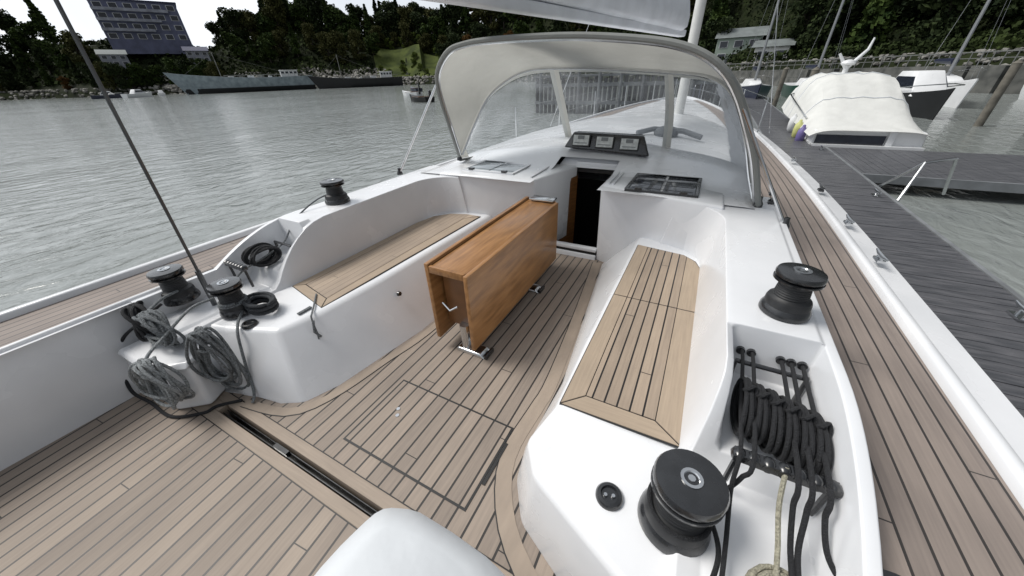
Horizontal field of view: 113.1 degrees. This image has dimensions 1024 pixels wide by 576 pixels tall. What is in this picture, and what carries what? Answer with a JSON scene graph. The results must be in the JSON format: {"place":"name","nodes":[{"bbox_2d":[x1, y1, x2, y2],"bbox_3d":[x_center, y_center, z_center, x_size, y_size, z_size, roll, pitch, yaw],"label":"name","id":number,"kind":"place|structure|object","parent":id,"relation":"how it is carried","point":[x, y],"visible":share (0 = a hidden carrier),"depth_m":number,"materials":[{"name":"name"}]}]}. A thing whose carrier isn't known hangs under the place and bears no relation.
{"place":"outdoors","nodes":[
{"label":"outdoors","id":0,"kind":"place"},
{"bbox_2d":[0,0,480,54],"label":"sky","id":1,"kind":"structure","parent":0,"point":[194,14],"materials":[{"name":"white"}]},
{"bbox_2d":[372,44,439,76],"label":"lawn","id":2,"kind":"structure","parent":0,"point":[386,59],"depth_m":186.34,"materials":[{"name":"green plant"}]},
{"bbox_2d":[0,81,1023,311],"bbox_3d":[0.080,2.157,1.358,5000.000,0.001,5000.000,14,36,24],"label":"water","id":3,"kind":"structure","parent":0,"point":[80,204],"depth_m":12.69,"materials":[{"name":"grey liquid"}]},
{"bbox_2d":[120,89,152,97],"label":"motorboat","id":4,"kind":"object","parent":3,"relation":"on","point":[135,93],"visible":0.87,"depth_m":117.83,"materials":[{"name":"plastic"}]},
{"bbox_2d":[164,52,315,94],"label":"moored barge","id":5,"kind":"object","parent":3,"relation":"on","point":[195,84],"visible":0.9,"depth_m":139.28,"materials":[{"name":"grey paint"}]},
{"bbox_2d":[308,55,402,88],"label":"moored barge","id":6,"kind":"object","parent":3,"relation":"on","point":[386,79],"visible":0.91,"depth_m":152.16,"materials":[{"name":"black paint"}]},
{"bbox_2d":[0,0,1023,575],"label":"sailing yacht","id":7,"kind":"object","parent":3,"relation":"on","point":[588,400],"visible":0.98,"depth_m":1.99,"materials":[{"name":"plastic"}]},
{"bbox_2d":[120,300,156,341],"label":"rope coil","id":8,"kind":"object","parent":7,"relation":"hanging from","point":[129,311],"visible":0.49,"depth_m":2.15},
{"bbox_2d":[132,309,185,346],"bbox_3d":[-2.239,0.265,2.138,0.370,0.262,0.127,14,36,24],"label":"rope coil","id":9,"kind":"object","parent":7,"relation":"hanging from","point":[150,320],"visible":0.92,"depth_m":2.08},
{"bbox_2d":[128,356,194,409],"bbox_3d":[-2.140,0.580,2.051,0.347,0.369,0.134,5,33,11],"label":"rope coil","id":10,"kind":"object","parent":7,"relation":"hanging from","point":[156,386],"visible":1,"depth_m":2.01,"materials":[{"name":"fabric"}]},
{"bbox_2d":[118,338,224,408],"bbox_3d":[-2.264,0.552,2.294,0.606,0.358,0.347,14,36,24],"label":"cockpit coaming","id":11,"kind":"object","parent":7,"relation":"on","point":[207,391],"visible":0.34,"depth_m":2.19,"materials":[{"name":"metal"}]},
{"bbox_2d":[144,298,213,371],"bbox_3d":[-2.109,0.289,2.157,0.023,0.233,0.540,4,33,9],"label":"rope","id":12,"kind":"object","parent":7,"relation":"attached to","point":[162,338],"visible":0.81,"depth_m":2.11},
{"bbox_2d":[120,303,242,418],"bbox_3d":[-2.234,0.492,2.196,0.819,0.569,0.394,14,36,24],"label":"rope","id":13,"kind":"object","parent":7,"relation":"on","point":[140,397],"visible":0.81,"depth_m":2.24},
{"bbox_2d":[184,326,249,389],"bbox_3d":[-1.875,0.480,2.161,0.274,0.533,0.123,-1,32,2],"label":"rope coil","id":14,"kind":"object","parent":7,"relation":"hanging from","point":[218,347],"visible":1,"depth_m":2.11,"materials":[{"name":"fabric"}]},
{"bbox_2d":[236,311,255,402],"bbox_3d":[-1.797,0.455,2.310,0.029,0.474,0.466,-12,33,-15],"label":"rope","id":15,"kind":"object","parent":7,"relation":"on","point":[244,358],"visible":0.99,"depth_m":2.25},
{"bbox_2d":[241,242,274,264],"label":"rope coil","id":16,"kind":"object","parent":7,"relation":"on","point":[246,252],"visible":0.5,"depth_m":2.70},
{"bbox_2d":[242,291,278,315],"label":"rope coil","id":17,"kind":"object","parent":7,"relation":"on","point":[269,305],"visible":1,"depth_m":2.35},
{"bbox_2d":[249,245,281,266],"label":"rope coil","id":18,"kind":"object","parent":7,"relation":"on","point":[262,248],"visible":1,"depth_m":2.69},
{"bbox_2d":[314,508,504,575],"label":"covered pedestal","id":19,"kind":"object","parent":7,"relation":"on","point":[395,542],"visible":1,"depth_m":0.77,"materials":[{"name":"white plastic"}]},
{"bbox_2d":[424,195,557,359],"bbox_3d":[-0.020,-0.206,3.004,0.427,0.750,1.680,14,36,24],"label":"folding table","id":20,"kind":"object","parent":7,"relation":"on","point":[482,279],"visible":1,"depth_m":2.58,"materials":[{"name":"brown wood"}]},
{"bbox_2d":[647,352,757,575],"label":"rope","id":21,"kind":"object","parent":7,"relation":"on","point":[705,534],"visible":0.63,"depth_m":1.12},
{"bbox_2d":[719,349,744,575],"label":"rope","id":22,"kind":"object","parent":7,"relation":"on","point":[728,511],"visible":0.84,"depth_m":1.14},
{"bbox_2d":[730,377,758,437],"bbox_3d":[0.921,0.463,1.344,0.053,0.211,0.275,14,36,24],"label":"rope coil","id":23,"kind":"object","parent":7,"relation":"on","point":[750,393],"visible":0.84,"depth_m":1.29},
{"bbox_2d":[746,383,772,444],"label":"rope coil","id":24,"kind":"object","parent":7,"relation":"on","point":[763,415],"visible":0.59,"depth_m":1.24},
{"bbox_2d":[745,564,787,575],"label":"rope coil","id":25,"kind":"object","parent":7,"relation":"on","point":[762,570],"visible":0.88,"depth_m":1.03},
{"bbox_2d":[757,388,786,454],"bbox_3d":[0.988,0.499,1.293,0.053,0.211,0.281,14,36,24],"label":"rope coil","id":26,"kind":"object","parent":7,"relation":"on","point":[772,443],"visible":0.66,"depth_m":1.21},
{"bbox_2d":[773,467,788,575],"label":"rope","id":27,"kind":"object","parent":7,"relation":"attached to","point":[778,512],"visible":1,"depth_m":1.07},
{"bbox_2d":[769,395,801,462],"bbox_3d":[1.022,0.517,1.268,0.053,0.211,0.275,14,36,24],"label":"rope coil","id":28,"kind":"object","parent":7,"relation":"on","point":[793,413],"visible":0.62,"depth_m":1.19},
{"bbox_2d":[779,360,801,575],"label":"rope","id":29,"kind":"object","parent":7,"relation":"attached to","point":[791,519],"visible":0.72,"depth_m":1.06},
{"bbox_2d":[782,402,817,470],"bbox_3d":[1.055,0.535,1.243,0.053,0.211,0.280,14,36,24],"label":"rope coil","id":30,"kind":"object","parent":7,"relation":"on","point":[808,421],"visible":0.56,"depth_m":1.17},
{"bbox_2d":[789,363,815,575],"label":"rope","id":31,"kind":"object","parent":7,"relation":"attached to","point":[809,504],"visible":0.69,"depth_m":1.05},
{"bbox_2d":[799,410,833,476],"bbox_3d":[1.087,0.553,1.218,0.053,0.211,0.267,14,36,24],"label":"rope coil","id":32,"kind":"object","parent":7,"relation":"on","point":[824,429],"visible":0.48,"depth_m":1.14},
{"bbox_2d":[800,366,835,575],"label":"rope","id":33,"kind":"object","parent":7,"relation":"attached to","point":[827,510],"visible":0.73,"depth_m":1.03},
{"bbox_2d":[534,60,731,113],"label":"timber wharf","id":34,"kind":"structure","parent":3,"relation":"in","point":[579,85],"depth_m":23.30,"materials":[{"name":"wood"}]},
{"bbox_2d":[737,0,786,98],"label":"moored sailboat","id":35,"kind":"object","parent":3,"relation":"on","point":[755,85],"visible":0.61,"depth_m":27.27,"materials":[{"name":"blue paint"}]},
{"bbox_2d":[772,67,788,106],"bbox_3d":[17.627,-12.134,22.848,0.300,4.690,0.300,14,36,24],"label":"mooring pile","id":36,"kind":"object","parent":3,"relation":"in","point":[780,86],"visible":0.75,"depth_m":22.11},
{"bbox_2d":[781,0,851,97],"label":"moored sailboat","id":37,"kind":"object","parent":3,"relation":"on","point":[788,89],"visible":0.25,"depth_m":28.69,"materials":[{"name":"teal paint"}]},
{"bbox_2d":[781,37,935,150],"bbox_3d":[12.388,-7.197,12.577,3.036,3.503,8.518,14,36,24],"label":"covered motorboat","id":38,"kind":"object","parent":3,"relation":"on","point":[858,109],"visible":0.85,"depth_m":10.83,"materials":[{"name":"fabric"}]},
{"bbox_2d":[814,134,886,145],"bbox_3d":[10.211,-4.350,10.346,1.620,0.600,0.032,14,36,24],"label":"window","id":39,"kind":"structure","parent":38,"relation":"in","point":[820,138],"depth_m":10.23,"materials":[{"name":"glass"}]},
{"bbox_2d":[726,49,1023,93],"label":"quay wall","id":40,"kind":"structure","parent":3,"relation":"in","point":[990,78],"depth_m":32.67,"materials":[{"name":"stone"}]},
{"bbox_2d":[745,97,1023,417],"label":"pontoon","id":41,"kind":"object","parent":3,"relation":"on","point":[968,300],"visible":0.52,"depth_m":5.11,"materials":[{"name":"grey wood"}]},
{"bbox_2d":[878,157,957,201],"bbox_3d":[7.744,-2.145,6.559,1.839,0.789,0.703,-13,34,-17],"label":"boarding frame","id":42,"kind":"object","parent":41,"relation":"on","point":[922,165],"visible":0.95,"depth_m":6.20,"materials":[{"name":"metal"}]},
{"bbox_2d":[1006,300,1023,321],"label":"dock cleat","id":43,"kind":"object","parent":41,"relation":"on","point":[1018,315],"visible":1,"depth_m":3.30,"materials":[{"name":"metal"}]},
{"bbox_2d":[896,70,964,119],"bbox_3d":[22.525,-10.857,18.973,2.400,2.248,7.950,14,36,24],"label":"motorboat","id":44,"kind":"object","parent":3,"relation":"on","point":[927,94],"visible":0.66,"depth_m":17.66,"materials":[{"name":"black paint"}]},
{"bbox_2d":[925,0,1009,107],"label":"moored sailboat","id":45,"kind":"object","parent":3,"relation":"on","point":[957,96],"visible":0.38,"depth_m":21.00,"materials":[{"name":"grey"}]},
{"bbox_2d":[973,59,1023,126],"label":"mooring pile","id":46,"kind":"object","parent":3,"relation":"in","point":[1002,87],"visible":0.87,"depth_m":14.16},
{"bbox_2d":[0,0,1023,99],"bbox_3d":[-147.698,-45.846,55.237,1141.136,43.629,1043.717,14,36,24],"label":"hillside","id":47,"kind":"structure","parent":0,"point":[79,86],"depth_m":118.64,"materials":[{"name":"plant"}]},
{"bbox_2d":[0,38,15,69],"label":"broadleaf tree","id":48,"kind":"object","parent":47,"relation":"on","point":[6,62],"visible":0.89,"depth_m":173.92,"materials":[{"name":"green plant"}]},
{"bbox_2d":[0,8,30,53],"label":"broadleaf tree","id":49,"kind":"object","parent":47,"relation":"on","point":[7,21],"visible":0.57,"depth_m":175.57,"materials":[{"name":"green plant"}]},
{"bbox_2d":[7,37,35,69],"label":"conifer tree","id":50,"kind":"object","parent":47,"relation":"on","point":[20,55],"visible":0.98,"depth_m":170.86,"materials":[{"name":"green plant"}]},
{"bbox_2d":[10,55,36,87],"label":"conifer tree","id":51,"kind":"object","parent":47,"relation":"on","point":[24,74],"visible":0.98,"depth_m":165.49,"materials":[{"name":"green plant"}]},
{"bbox_2d":[5,21,42,48],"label":"broadleaf tree","id":52,"kind":"object","parent":47,"relation":"on","point":[19,29],"visible":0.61,"depth_m":169.99,"materials":[{"name":"green plant"}]},
{"bbox_2d":[24,32,54,73],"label":"conifer tree","id":53,"kind":"object","parent":47,"relation":"on","point":[40,56],"visible":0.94,"depth_m":164.40,"materials":[{"name":"green plant"}]},
{"bbox_2d":[23,0,61,42],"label":"conifer tree","id":54,"kind":"object","parent":47,"relation":"on","point":[40,24],"visible":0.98,"depth_m":170.35,"materials":[{"name":"green plant"}]},
{"bbox_2d":[31,39,68,68],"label":"broadleaf tree","id":55,"kind":"object","parent":47,"relation":"on","point":[58,59],"visible":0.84,"depth_m":161.40,"materials":[{"name":"green plant"}]},
{"bbox_2d":[58,29,92,63],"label":"broadleaf tree","id":56,"kind":"object","parent":47,"relation":"on","point":[68,41],"visible":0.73,"depth_m":156.18,"materials":[{"name":"green plant"}]},
{"bbox_2d":[75,62,107,88],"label":"broadleaf tree","id":57,"kind":"object","parent":47,"relation":"on","point":[88,73],"visible":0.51,"depth_m":145.93,"materials":[{"name":"green plant"}]},
{"bbox_2d":[92,61,117,89],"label":"broadleaf tree","id":58,"kind":"object","parent":47,"relation":"on","point":[101,73],"visible":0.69,"depth_m":144.50,"materials":[{"name":"green plant"}]},
{"bbox_2d":[94,50,130,79],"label":"hillside house","id":59,"kind":"structure","parent":47,"relation":"on","point":[120,57],"depth_m":146.18,"materials":[{"name":"grey stone"}]},
{"bbox_2d":[100,62,131,89],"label":"broadleaf tree","id":60,"kind":"object","parent":47,"relation":"on","point":[117,71],"visible":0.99,"depth_m":144.16,"materials":[{"name":"green plant"}]},
{"bbox_2d":[87,0,192,54],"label":"apartment building","id":61,"kind":"structure","parent":47,"relation":"on","point":[138,27],"depth_m":159.81,"materials":[{"name":"concrete"}]},
{"bbox_2d":[125,62,156,86],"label":"broadleaf tree","id":62,"kind":"object","parent":47,"relation":"on","point":[133,67],"visible":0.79,"depth_m":148.91,"materials":[{"name":"green plant"}]},
{"bbox_2d":[141,65,167,85],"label":"broadleaf tree","id":63,"kind":"object","parent":47,"relation":"on","point":[156,71],"visible":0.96,"depth_m":152.76,"materials":[{"name":"green plant"}]},
{"bbox_2d":[161,58,184,84],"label":"broadleaf tree","id":64,"kind":"object","parent":47,"relation":"on","point":[169,64],"visible":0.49,"depth_m":154.41,"materials":[{"name":"green plant"}]},
{"bbox_2d":[174,58,196,74],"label":"broadleaf tree","id":65,"kind":"object","parent":47,"relation":"on","point":[182,64],"visible":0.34,"depth_m":150.36,"materials":[{"name":"green plant"}]},
{"bbox_2d":[181,46,210,64],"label":"hillside house","id":66,"kind":"structure","parent":47,"relation":"on","point":[196,52],"depth_m":160.94,"materials":[{"name":"plastic"}]},
{"bbox_2d":[204,20,222,43],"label":"broadleaf tree","id":67,"kind":"object","parent":47,"relation":"on","point":[212,27],"visible":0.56,"depth_m":195.89,"materials":[{"name":"green plant"}]},
{"bbox_2d":[219,31,246,57],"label":"broadleaf tree","id":68,"kind":"object","parent":47,"relation":"on","point":[239,48],"visible":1,"depth_m":171.01,"materials":[{"name":"green plant"}]},
{"bbox_2d":[217,7,249,43],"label":"broadleaf tree","id":69,"kind":"object","parent":47,"relation":"on","point":[232,17],"visible":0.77,"depth_m":177.61,"materials":[{"name":"green plant"}]},
{"bbox_2d":[238,9,259,44],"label":"broadleaf tree","id":70,"kind":"object","parent":47,"relation":"on","point":[247,19],"visible":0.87,"depth_m":180.33,"materials":[{"name":"green plant"}]},
{"bbox_2d":[254,12,276,36],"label":"broadleaf tree","id":71,"kind":"object","parent":47,"relation":"on","point":[267,24],"visible":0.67,"depth_m":183.83,"materials":[{"name":"green plant"}]},
{"bbox_2d":[256,32,278,62],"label":"broadleaf tree","id":72,"kind":"object","parent":47,"relation":"on","point":[265,42],"visible":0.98,"depth_m":172.53,"materials":[{"name":"green plant"}]},
{"bbox_2d":[261,0,294,36],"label":"broadleaf tree","id":73,"kind":"object","parent":47,"relation":"on","point":[274,10],"visible":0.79,"depth_m":184.97,"materials":[{"name":"green plant"}]},
{"bbox_2d":[271,29,288,56],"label":"broadleaf tree","id":74,"kind":"object","parent":47,"relation":"on","point":[278,35],"visible":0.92,"depth_m":177.49,"materials":[{"name":"green plant"}]},
{"bbox_2d":[288,22,300,56],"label":"conifer tree","id":75,"kind":"object","parent":47,"relation":"on","point":[294,44],"visible":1,"depth_m":176.15,"materials":[{"name":"green plant"}]},
{"bbox_2d":[288,2,319,30],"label":"broadleaf tree","id":76,"kind":"object","parent":47,"relation":"on","point":[298,13],"visible":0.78,"depth_m":188.30,"materials":[{"name":"green plant"}]},
{"bbox_2d":[300,22,319,49],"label":"broadleaf tree","id":77,"kind":"object","parent":47,"relation":"on","point":[307,31],"visible":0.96,"depth_m":179.81,"materials":[{"name":"green plant"}]},
{"bbox_2d":[299,0,327,27],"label":"broadleaf tree","id":78,"kind":"object","parent":47,"relation":"on","point":[304,3],"visible":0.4,"depth_m":201.52,"materials":[{"name":"green plant"}]},
{"bbox_2d":[308,0,324,32],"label":"conifer tree","id":79,"kind":"object","parent":47,"relation":"on","point":[313,16],"visible":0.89,"depth_m":191.65,"materials":[{"name":"green plant"}]},
{"bbox_2d":[315,31,337,60],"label":"broadleaf tree","id":80,"kind":"object","parent":47,"relation":"on","point":[321,36],"visible":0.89,"depth_m":177.84,"materials":[{"name":"green plant"}]},
{"bbox_2d":[322,0,336,34],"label":"conifer tree","id":81,"kind":"object","parent":47,"relation":"on","point":[329,25],"visible":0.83,"depth_m":192.74,"materials":[{"name":"green plant"}]},
{"bbox_2d":[324,5,351,42],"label":"broadleaf tree","id":82,"kind":"object","parent":47,"relation":"on","point":[341,21],"visible":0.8,"depth_m":193.72,"materials":[{"name":"green plant"}]},
{"bbox_2d":[327,30,349,63],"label":"broadleaf tree","id":83,"kind":"object","parent":47,"relation":"on","point":[335,38],"visible":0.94,"depth_m":178.83,"materials":[{"name":"green plant"}]},
{"bbox_2d":[346,28,366,59],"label":"broadleaf tree","id":84,"kind":"object","parent":47,"relation":"on","point":[353,38],"visible":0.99,"depth_m":180.72,"materials":[{"name":"green plant"}]},
{"bbox_2d":[364,32,379,55],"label":"broadleaf tree","id":85,"kind":"object","parent":47,"relation":"on","point":[371,40],"visible":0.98,"depth_m":184.07,"materials":[{"name":"green plant"}]},
{"bbox_2d":[372,10,398,42],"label":"broadleaf tree","id":86,"kind":"object","parent":47,"relation":"on","point":[385,19],"visible":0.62,"depth_m":198.59,"materials":[{"name":"green plant"}]},
{"bbox_2d":[396,5,415,38],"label":"broadleaf tree","id":87,"kind":"object","parent":47,"relation":"on","point":[403,11],"visible":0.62,"depth_m":195.41,"materials":[{"name":"green plant"}]},
{"bbox_2d":[399,23,413,46],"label":"broadleaf tree","id":88,"kind":"object","parent":47,"relation":"on","point":[405,32],"visible":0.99,"depth_m":191.99,"materials":[{"name":"green plant"}]},
{"bbox_2d":[407,11,427,43],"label":"broadleaf tree","id":89,"kind":"object","parent":47,"relation":"on","point":[418,18],"visible":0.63,"depth_m":194.37,"materials":[{"name":"green plant"}]},
{"bbox_2d":[419,16,440,47],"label":"broadleaf tree","id":90,"kind":"object","parent":47,"relation":"on","point":[433,22],"visible":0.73,"depth_m":190.29,"materials":[{"name":"green plant"}]},
{"bbox_2d":[439,4,462,34],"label":"broadleaf tree","id":91,"kind":"object","parent":47,"relation":"on","point":[450,13],"visible":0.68,"depth_m":182.53,"materials":[{"name":"green plant"}]},
{"bbox_2d":[458,6,472,33],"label":"conifer tree","id":92,"kind":"object","parent":47,"relation":"on","point":[465,23],"visible":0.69,"depth_m":183.61,"materials":[{"name":"green plant"}]},
{"bbox_2d":[470,21,489,38],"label":"broadleaf tree","id":93,"kind":"object","parent":47,"relation":"on","point":[479,30],"visible":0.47,"depth_m":162.22,"materials":[{"name":"green plant"}]},
{"bbox_2d":[479,9,501,33],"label":"broadleaf tree","id":94,"kind":"object","parent":47,"relation":"on","point":[489,15],"visible":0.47,"depth_m":182.28,"materials":[{"name":"green plant"}]},
{"bbox_2d":[0,0,1023,87],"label":"undergrowth","id":95,"kind":"object","parent":47,"relation":"on","point":[977,42],"visible":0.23,"depth_m":68.76,"materials":[{"name":"green plant"}]},
{"bbox_2d":[0,47,1023,99],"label":"shore rocks","id":96,"kind":"object","parent":47,"relation":"on","point":[175,88],"visible":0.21,"depth_m":152.49,"materials":[{"name":"stone"}]},
{"bbox_2d":[544,19,567,32],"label":"broadleaf tree","id":97,"kind":"object","parent":47,"relation":"on","point":[557,25],"visible":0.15,"depth_m":140.59,"materials":[{"name":"green plant"}]},
{"bbox_2d":[699,0,729,46],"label":"conifer tree","id":98,"kind":"object","parent":47,"relation":"on","point":[720,9],"visible":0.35,"depth_m":80.32,"materials":[{"name":"green plant"}]},
{"bbox_2d":[699,15,734,53],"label":"broadleaf tree","id":99,"kind":"object","parent":47,"relation":"on","point":[709,31],"visible":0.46,"depth_m":76.82,"materials":[{"name":"green plant"}]},
{"bbox_2d":[715,26,769,58],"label":"harbour house","id":100,"kind":"structure","parent":47,"relation":"on","point":[734,39],"depth_m":74.34,"materials":[{"name":"grey stone"}]},
{"bbox_2d":[752,38,795,61],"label":"harbour house","id":101,"kind":"structure","parent":47,"relation":"on","point":[782,45],"depth_m":63.74,"materials":[{"name":"grey stone"}]},
{"bbox_2d":[784,0,817,49],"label":"broadleaf tree","id":102,"kind":"object","parent":47,"relation":"on","point":[801,25],"visible":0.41,"depth_m":61.50,"materials":[{"name":"green plant"}]},
{"bbox_2d":[797,0,865,49],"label":"broadleaf tree","id":103,"kind":"object","parent":47,"relation":"on","point":[810,36],"visible":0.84,"depth_m":55.78,"materials":[{"name":"green plant"}]},
{"bbox_2d":[834,0,900,28],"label":"broadleaf tree","id":104,"kind":"object","parent":47,"relation":"on","point":[856,15],"visible":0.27,"depth_m":56.61,"materials":[{"name":"green plant"}]},
{"bbox_2d":[843,0,899,56],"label":"broadleaf tree","id":105,"kind":"object","parent":47,"relation":"on","point":[879,14],"visible":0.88,"depth_m":48.89,"materials":[{"name":"green plant"}]},
{"bbox_2d":[866,0,936,26],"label":"broadleaf tree","id":106,"kind":"object","parent":47,"relation":"on","point":[905,8],"visible":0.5,"depth_m":50.87,"materials":[{"name":"green plant"}]},
{"bbox_2d":[905,0,984,51],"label":"broadleaf tree","id":107,"kind":"object","parent":47,"relation":"on","point":[941,27],"visible":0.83,"depth_m":42.65,"materials":[{"name":"green plant"}]},
{"bbox_2d":[975,0,1020,24],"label":"broadleaf tree","id":108,"kind":"object","parent":47,"relation":"on","point":[993,11],"visible":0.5,"depth_m":40.49,"materials":[{"name":"green plant"}]},
{"bbox_2d":[999,0,1023,22],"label":"conifer tree","id":109,"kind":"object","parent":47,"relation":"on","point":[1014,10],"visible":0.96,"depth_m":38.99,"materials":[{"name":"green plant"}]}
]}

